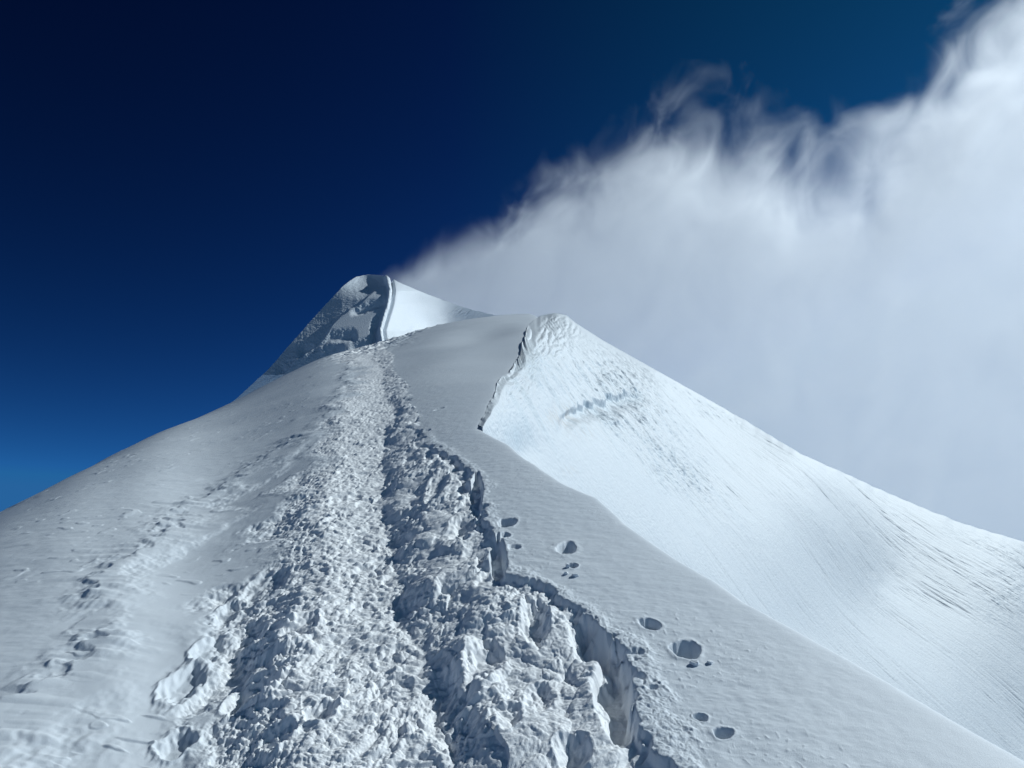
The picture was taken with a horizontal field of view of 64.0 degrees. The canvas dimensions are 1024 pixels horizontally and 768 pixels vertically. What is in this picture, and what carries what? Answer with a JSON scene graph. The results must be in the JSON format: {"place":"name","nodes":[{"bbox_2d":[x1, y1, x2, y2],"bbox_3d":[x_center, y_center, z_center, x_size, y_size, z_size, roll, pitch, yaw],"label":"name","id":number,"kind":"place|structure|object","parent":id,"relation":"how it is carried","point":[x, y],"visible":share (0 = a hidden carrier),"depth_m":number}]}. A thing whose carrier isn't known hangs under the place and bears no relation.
{"place":"outdoors","nodes":[
{"label":"outdoors","id":0,"kind":"place"},
{"bbox_2d":[233,275,496,401],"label":"summit peak","id":1,"kind":"structure","parent":0,"point":[359,311],"depth_m":148.17},
{"bbox_2d":[0,314,1023,767],"bbox_3d":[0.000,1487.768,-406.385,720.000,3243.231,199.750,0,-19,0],"label":"snow ridge","id":2,"kind":"structure","parent":0,"point":[362,556],"depth_m":3.83},
{"bbox_2d":[689,660,698,665],"bbox_3d":[0.689,1.054,3.092,0.041,0.023,0.036,8,0,-4],"label":"snow block","id":3,"kind":"object","parent":2,"relation":"on","point":[694,662],"depth_m":3.08},
{"bbox_2d":[0,0,1023,541],"label":"sky","id":4,"kind":"structure","parent":0,"point":[806,217]},
{"bbox_2d":[479,313,1023,760],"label":"snow flank","id":5,"kind":"object","parent":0,"point":[921,605],"visible":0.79,"depth_m":34.46}
]}

